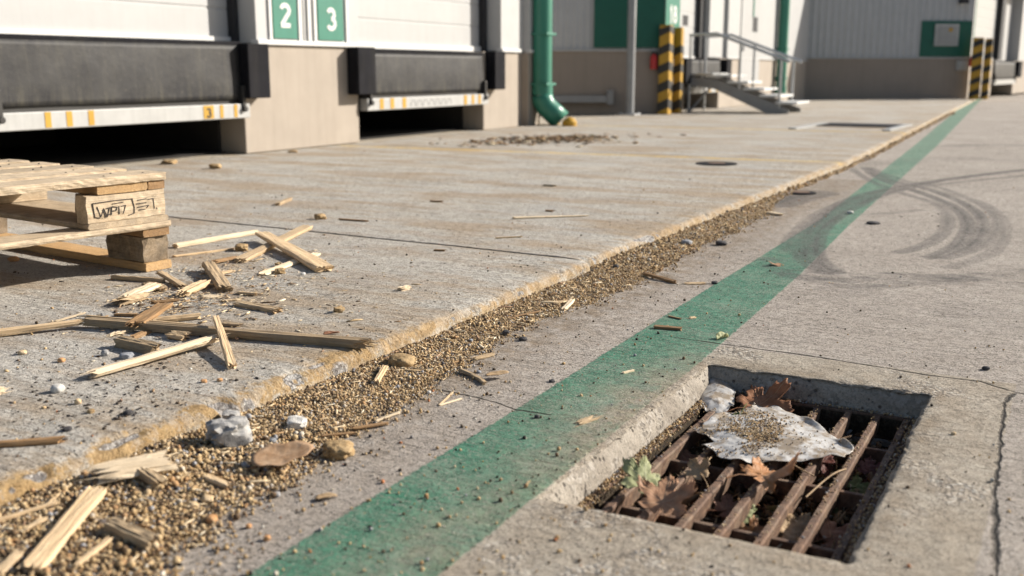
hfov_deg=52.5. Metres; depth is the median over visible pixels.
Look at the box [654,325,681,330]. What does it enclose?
wood splinter
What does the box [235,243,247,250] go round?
dirt clod
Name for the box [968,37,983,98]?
striped bollard
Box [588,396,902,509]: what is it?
drain pit
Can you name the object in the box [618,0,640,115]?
steel post
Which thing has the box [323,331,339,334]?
leaf
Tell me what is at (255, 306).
wood splinter
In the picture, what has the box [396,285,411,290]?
wood splinter
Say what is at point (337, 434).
wood splinter
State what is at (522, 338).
pebble
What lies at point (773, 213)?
wood splinter
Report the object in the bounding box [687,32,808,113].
steel stairs
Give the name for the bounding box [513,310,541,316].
wood splinter
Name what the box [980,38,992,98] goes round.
striped bollard
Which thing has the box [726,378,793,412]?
leaf
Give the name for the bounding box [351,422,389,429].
wood splinter
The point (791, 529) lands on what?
leaf
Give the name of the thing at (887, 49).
warehouse
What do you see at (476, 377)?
wood splinter
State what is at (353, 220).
wood splinter
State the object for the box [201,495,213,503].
pebble
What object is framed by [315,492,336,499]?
leaf
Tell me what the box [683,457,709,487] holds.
leaf
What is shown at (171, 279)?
wood splinter
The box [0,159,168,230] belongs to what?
wooden pallet
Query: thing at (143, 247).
wooden pallet
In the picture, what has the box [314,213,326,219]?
dirt clod
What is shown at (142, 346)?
wood splinter
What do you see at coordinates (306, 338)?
wood strip
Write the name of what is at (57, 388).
pebble
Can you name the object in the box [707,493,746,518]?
leaf
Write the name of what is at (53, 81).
dock leveler
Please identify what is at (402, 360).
dirt clod
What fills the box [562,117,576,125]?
yellow cap
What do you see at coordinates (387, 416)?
wood splinter
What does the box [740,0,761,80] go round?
service door
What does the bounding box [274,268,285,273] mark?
dirt clod
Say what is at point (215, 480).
wood splinter
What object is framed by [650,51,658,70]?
fire extinguisher
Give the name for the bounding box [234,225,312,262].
wood plank
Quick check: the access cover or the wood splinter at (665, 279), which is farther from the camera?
the access cover
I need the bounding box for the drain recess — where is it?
[537,365,928,563]
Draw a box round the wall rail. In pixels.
[553,90,612,104]
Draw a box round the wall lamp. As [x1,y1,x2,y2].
[959,0,968,3]
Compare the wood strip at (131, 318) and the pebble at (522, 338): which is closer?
the wood strip at (131, 318)
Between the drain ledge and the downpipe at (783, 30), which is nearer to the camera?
the drain ledge
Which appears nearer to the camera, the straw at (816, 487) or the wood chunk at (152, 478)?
the wood chunk at (152, 478)
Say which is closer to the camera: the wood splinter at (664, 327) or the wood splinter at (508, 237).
the wood splinter at (664, 327)
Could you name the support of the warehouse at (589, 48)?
on the slab base
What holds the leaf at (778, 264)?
on the road
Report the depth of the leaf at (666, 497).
1.82 m
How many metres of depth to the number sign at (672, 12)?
15.62 m
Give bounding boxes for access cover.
[696,161,736,165]
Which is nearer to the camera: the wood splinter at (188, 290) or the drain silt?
the drain silt
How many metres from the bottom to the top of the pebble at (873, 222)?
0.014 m
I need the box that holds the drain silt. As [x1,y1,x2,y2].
[633,435,867,544]
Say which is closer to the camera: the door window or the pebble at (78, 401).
the pebble at (78, 401)
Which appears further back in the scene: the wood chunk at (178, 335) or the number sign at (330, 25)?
the number sign at (330, 25)
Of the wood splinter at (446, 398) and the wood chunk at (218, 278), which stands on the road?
the wood splinter at (446, 398)
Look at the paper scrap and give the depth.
2.42 m
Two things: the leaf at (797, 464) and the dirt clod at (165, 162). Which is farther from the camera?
the dirt clod at (165, 162)
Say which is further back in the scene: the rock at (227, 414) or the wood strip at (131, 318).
the wood strip at (131, 318)
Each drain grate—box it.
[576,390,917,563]
[584,393,915,563]
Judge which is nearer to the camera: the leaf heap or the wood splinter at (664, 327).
the wood splinter at (664, 327)
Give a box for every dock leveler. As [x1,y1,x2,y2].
[0,33,249,131]
[358,50,487,110]
[684,58,721,93]
[991,61,1015,84]
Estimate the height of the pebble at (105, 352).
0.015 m
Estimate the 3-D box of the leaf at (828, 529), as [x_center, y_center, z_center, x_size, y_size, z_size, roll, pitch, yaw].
[0.558,0.433,1.809,0.157,0.020,0.104,-14,31,-18]
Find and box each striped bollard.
[657,25,673,113]
[672,27,683,112]
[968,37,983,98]
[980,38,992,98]
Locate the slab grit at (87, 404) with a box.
[0,150,729,477]
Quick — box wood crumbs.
[20,221,436,400]
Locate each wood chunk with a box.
[103,516,159,551]
[107,292,154,305]
[138,467,167,489]
[165,330,191,340]
[201,261,232,292]
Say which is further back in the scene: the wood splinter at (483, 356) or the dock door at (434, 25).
the dock door at (434, 25)
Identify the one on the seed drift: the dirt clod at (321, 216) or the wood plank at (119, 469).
the wood plank at (119, 469)
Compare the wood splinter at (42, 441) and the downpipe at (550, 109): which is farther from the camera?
the downpipe at (550, 109)
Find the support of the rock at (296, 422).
on the seed drift
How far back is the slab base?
8.85 m
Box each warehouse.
[0,0,539,165]
[523,0,664,113]
[664,0,809,112]
[804,0,973,98]
[966,0,1023,98]
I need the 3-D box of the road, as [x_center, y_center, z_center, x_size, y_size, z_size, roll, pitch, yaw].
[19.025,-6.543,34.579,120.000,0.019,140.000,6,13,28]
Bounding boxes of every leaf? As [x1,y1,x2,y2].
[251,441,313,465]
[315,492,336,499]
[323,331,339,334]
[485,370,508,375]
[621,455,660,494]
[637,474,697,521]
[679,449,697,461]
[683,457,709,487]
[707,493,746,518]
[716,331,728,339]
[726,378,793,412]
[726,448,801,493]
[735,503,760,523]
[740,515,763,532]
[764,461,802,470]
[768,260,780,266]
[780,513,811,540]
[803,455,855,476]
[816,517,848,548]
[846,473,869,493]
[856,456,880,481]
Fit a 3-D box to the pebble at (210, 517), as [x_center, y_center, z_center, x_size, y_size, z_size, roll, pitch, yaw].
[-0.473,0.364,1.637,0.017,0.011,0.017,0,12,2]
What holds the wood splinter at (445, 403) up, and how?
on the road
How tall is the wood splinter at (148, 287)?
0.013 m
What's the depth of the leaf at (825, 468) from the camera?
2.08 m
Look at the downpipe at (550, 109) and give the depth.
12.26 m
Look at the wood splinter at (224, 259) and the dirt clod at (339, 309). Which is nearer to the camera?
the dirt clod at (339, 309)
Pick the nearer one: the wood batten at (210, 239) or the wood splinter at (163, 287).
the wood splinter at (163, 287)
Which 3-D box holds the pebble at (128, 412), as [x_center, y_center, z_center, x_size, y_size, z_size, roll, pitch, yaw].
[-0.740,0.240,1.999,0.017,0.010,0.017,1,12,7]
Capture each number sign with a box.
[271,0,297,38]
[316,0,343,40]
[665,0,679,45]
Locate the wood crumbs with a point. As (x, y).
(187, 300)
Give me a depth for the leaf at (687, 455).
2.17 m
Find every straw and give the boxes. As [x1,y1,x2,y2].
[794,465,813,476]
[805,468,846,497]
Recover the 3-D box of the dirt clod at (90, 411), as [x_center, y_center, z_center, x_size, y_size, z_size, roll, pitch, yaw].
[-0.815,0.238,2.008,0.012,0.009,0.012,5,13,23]
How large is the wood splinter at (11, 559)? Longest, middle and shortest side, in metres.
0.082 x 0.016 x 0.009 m
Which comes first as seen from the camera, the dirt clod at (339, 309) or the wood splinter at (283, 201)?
the dirt clod at (339, 309)
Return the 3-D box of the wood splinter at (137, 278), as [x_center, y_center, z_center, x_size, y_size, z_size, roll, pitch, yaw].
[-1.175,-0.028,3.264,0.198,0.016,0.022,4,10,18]
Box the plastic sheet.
[692,405,853,462]
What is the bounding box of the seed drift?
[0,111,954,575]
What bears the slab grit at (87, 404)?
on the loading apron
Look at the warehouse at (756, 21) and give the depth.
18.89 m
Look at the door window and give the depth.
16.85 m
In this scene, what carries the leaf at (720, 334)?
on the road
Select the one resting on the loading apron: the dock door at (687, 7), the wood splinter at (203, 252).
the wood splinter at (203, 252)
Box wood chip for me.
[0,386,13,394]
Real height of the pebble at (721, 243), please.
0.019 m
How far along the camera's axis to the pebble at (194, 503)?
1.69 m
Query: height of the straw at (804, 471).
0.012 m
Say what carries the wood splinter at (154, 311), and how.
on the loading apron
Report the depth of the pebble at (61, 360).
2.35 m
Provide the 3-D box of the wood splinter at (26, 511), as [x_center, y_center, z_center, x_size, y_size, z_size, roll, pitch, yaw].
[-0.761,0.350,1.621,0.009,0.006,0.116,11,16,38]
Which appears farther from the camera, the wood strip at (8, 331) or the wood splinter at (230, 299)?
the wood splinter at (230, 299)
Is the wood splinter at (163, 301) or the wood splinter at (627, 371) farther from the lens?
the wood splinter at (163, 301)
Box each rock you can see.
[205,415,252,447]
[222,409,239,419]
[287,415,306,428]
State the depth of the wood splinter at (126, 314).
2.79 m
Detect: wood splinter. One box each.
[0,436,67,447]
[0,500,60,521]
[0,548,24,574]
[23,514,49,531]
[54,312,85,321]
[74,537,112,566]
[103,329,131,337]
[111,275,165,282]
[112,313,137,316]
[113,335,162,353]
[118,282,163,297]
[125,302,172,327]
[130,330,151,337]
[141,282,166,291]
[147,299,181,303]
[153,313,201,321]
[156,270,187,287]
[172,248,234,256]
[174,280,210,295]
[202,294,224,298]
[202,471,237,488]
[212,256,237,262]
[213,315,236,369]
[221,298,240,301]
[221,322,243,326]
[222,270,235,273]
[233,300,282,312]
[234,291,262,295]
[255,252,320,275]
[274,197,292,205]
[320,432,354,436]
[338,218,368,221]
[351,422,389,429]
[373,365,387,383]
[375,411,401,421]
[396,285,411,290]
[438,392,453,405]
[439,398,461,405]
[457,368,487,384]
[472,353,494,360]
[494,236,523,238]
[512,215,587,218]
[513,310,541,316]
[561,299,574,310]
[575,415,603,426]
[622,369,633,373]
[643,271,676,283]
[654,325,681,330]
[685,282,706,284]
[766,211,782,215]
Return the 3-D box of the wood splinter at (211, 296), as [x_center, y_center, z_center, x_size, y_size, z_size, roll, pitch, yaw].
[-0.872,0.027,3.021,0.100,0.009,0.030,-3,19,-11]
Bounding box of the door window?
[683,15,687,25]
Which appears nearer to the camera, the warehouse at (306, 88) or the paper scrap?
the paper scrap
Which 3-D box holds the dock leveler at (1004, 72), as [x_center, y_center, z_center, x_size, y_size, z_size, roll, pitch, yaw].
[12.899,-5.674,27.369,0.320,0.590,3.112,8,14,33]
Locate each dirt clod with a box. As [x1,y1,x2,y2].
[87,408,94,413]
[160,159,176,164]
[208,163,221,168]
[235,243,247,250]
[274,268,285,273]
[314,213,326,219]
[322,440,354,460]
[333,305,344,312]
[388,353,414,367]
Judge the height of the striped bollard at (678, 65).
1.280 m
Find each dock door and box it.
[0,0,230,40]
[357,0,480,51]
[680,0,695,58]
[974,0,997,59]
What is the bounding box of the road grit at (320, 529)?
[160,165,1023,575]
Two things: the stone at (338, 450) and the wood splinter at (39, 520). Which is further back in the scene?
the stone at (338, 450)
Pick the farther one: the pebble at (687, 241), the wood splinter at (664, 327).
the pebble at (687, 241)
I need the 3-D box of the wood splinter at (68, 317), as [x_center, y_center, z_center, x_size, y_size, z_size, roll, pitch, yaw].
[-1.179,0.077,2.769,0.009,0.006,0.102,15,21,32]
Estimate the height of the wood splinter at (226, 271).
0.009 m
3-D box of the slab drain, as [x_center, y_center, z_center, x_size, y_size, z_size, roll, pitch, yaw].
[3.950,-1.871,12.032,1.060,0.014,1.550,7,14,30]
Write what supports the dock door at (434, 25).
in the warehouse at (306, 88)
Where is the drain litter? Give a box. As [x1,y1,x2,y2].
[631,404,891,548]
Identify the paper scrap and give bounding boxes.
[700,378,735,413]
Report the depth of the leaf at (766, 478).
1.93 m
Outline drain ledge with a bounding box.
[660,431,891,478]
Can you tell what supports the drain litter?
on the drain silt
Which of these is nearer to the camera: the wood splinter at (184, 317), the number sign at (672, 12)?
the wood splinter at (184, 317)
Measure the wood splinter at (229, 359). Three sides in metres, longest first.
0.398 x 0.025 x 0.013 m
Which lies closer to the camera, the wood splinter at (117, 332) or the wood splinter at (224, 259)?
the wood splinter at (117, 332)
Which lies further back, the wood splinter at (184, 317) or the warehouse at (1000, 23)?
the warehouse at (1000, 23)
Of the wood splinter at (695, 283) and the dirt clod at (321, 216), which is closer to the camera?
the wood splinter at (695, 283)
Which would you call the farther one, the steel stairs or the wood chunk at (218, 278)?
the steel stairs
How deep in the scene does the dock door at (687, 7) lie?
17.03 m
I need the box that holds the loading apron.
[0,97,979,505]
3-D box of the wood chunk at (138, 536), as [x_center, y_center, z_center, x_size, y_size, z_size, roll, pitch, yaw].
[-0.571,0.370,1.558,0.108,0.021,0.026,12,22,31]
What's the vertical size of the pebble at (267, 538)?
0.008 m
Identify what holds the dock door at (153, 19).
in the warehouse at (306, 88)
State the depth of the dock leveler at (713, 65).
16.98 m
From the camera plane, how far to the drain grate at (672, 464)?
1.94 m
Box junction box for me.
[955,61,968,69]
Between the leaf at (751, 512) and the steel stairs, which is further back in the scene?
the steel stairs
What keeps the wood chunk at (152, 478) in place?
on the seed drift
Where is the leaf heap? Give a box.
[429,133,685,146]
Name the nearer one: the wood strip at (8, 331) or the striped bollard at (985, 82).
the wood strip at (8, 331)
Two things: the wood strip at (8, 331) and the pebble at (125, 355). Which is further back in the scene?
the wood strip at (8, 331)
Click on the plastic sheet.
(815, 448)
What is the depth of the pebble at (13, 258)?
3.59 m
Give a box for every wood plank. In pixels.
[17,485,107,574]
[65,450,194,484]
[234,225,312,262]
[255,231,333,271]
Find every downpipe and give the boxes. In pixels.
[531,0,567,125]
[774,0,789,93]
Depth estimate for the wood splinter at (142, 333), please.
2.59 m
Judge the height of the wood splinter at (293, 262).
0.011 m
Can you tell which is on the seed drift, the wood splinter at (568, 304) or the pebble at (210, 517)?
the wood splinter at (568, 304)
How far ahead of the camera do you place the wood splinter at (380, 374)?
2.36 m
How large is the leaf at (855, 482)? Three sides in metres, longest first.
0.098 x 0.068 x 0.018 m
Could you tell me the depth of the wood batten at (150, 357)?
2.34 m
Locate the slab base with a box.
[91,114,617,167]
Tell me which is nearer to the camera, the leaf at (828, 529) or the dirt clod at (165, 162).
the leaf at (828, 529)
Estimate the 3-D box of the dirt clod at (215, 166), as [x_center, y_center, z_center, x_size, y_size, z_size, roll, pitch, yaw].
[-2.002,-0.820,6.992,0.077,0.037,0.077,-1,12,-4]
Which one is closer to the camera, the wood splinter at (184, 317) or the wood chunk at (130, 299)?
the wood splinter at (184, 317)
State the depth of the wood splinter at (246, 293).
3.06 m
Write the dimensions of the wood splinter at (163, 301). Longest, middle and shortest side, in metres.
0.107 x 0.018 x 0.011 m
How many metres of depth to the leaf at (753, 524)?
1.79 m
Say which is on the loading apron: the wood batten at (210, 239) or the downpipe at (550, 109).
the wood batten at (210, 239)
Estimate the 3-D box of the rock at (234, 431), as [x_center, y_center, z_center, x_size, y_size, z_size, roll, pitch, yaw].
[-0.535,0.271,1.958,0.079,0.049,0.064,-5,13,-24]
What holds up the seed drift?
on the road
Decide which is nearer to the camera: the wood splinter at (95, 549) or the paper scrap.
the wood splinter at (95, 549)
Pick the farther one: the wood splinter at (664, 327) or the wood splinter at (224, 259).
the wood splinter at (224, 259)
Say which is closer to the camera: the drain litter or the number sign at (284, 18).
the drain litter
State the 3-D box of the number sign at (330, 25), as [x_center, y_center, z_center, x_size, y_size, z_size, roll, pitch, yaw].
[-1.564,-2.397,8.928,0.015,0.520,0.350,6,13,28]
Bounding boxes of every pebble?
[7,256,19,261]
[18,350,26,354]
[50,383,64,392]
[57,357,65,362]
[62,426,71,431]
[74,398,81,404]
[101,349,109,355]
[119,352,133,359]
[122,409,133,415]
[189,501,198,506]
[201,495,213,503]
[206,514,217,522]
[263,535,270,540]
[269,438,276,442]
[502,329,509,334]
[519,336,527,340]
[681,239,692,244]
[715,240,726,245]
[866,221,880,224]
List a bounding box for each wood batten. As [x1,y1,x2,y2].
[80,333,228,377]
[172,230,258,247]
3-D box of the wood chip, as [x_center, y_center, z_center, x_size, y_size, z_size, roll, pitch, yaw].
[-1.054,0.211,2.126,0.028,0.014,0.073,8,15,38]
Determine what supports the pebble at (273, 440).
on the seed drift
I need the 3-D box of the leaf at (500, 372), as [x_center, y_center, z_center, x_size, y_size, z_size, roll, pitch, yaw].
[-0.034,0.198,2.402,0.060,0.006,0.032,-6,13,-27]
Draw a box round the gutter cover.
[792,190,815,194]
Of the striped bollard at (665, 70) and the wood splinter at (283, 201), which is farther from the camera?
the striped bollard at (665, 70)
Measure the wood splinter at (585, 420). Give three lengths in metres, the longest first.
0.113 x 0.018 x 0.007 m
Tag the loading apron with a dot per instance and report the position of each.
(602, 181)
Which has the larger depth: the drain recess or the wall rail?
the wall rail
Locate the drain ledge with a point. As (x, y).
(885, 443)
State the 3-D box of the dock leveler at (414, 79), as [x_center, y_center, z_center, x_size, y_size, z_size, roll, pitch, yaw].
[-0.899,-2.092,10.408,0.320,0.545,2.220,6,13,28]
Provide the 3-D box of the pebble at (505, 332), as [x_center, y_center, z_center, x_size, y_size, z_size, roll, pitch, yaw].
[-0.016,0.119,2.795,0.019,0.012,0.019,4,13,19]
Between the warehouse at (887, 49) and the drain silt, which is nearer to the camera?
the drain silt
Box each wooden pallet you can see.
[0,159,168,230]
[0,217,171,271]
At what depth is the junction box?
23.61 m
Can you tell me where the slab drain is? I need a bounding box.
[788,122,912,130]
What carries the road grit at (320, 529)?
on the road
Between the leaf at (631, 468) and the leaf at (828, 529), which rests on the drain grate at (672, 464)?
the leaf at (631, 468)
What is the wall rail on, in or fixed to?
attached to the warehouse at (589, 48)
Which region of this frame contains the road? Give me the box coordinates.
[143,93,1023,575]
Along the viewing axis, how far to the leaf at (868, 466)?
2.11 m
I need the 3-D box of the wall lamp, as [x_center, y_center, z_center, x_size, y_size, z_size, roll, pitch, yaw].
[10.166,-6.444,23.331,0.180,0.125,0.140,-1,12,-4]
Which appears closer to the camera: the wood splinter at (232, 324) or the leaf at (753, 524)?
the leaf at (753, 524)
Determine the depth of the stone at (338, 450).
1.90 m
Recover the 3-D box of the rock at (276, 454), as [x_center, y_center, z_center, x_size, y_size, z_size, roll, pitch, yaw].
[-0.410,0.297,1.855,0.113,0.009,0.081,-11,26,-21]
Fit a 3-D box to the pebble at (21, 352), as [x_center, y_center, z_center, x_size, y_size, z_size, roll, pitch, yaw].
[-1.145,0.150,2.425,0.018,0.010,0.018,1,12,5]
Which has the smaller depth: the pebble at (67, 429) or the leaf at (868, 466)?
the pebble at (67, 429)
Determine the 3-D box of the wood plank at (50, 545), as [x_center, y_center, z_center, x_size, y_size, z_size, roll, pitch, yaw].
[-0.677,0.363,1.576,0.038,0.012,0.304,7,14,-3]
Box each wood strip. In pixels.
[0,319,83,336]
[76,315,206,325]
[77,317,375,348]
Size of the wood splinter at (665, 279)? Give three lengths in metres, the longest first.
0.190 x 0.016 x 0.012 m
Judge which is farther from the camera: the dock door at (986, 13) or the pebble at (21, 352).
the dock door at (986, 13)

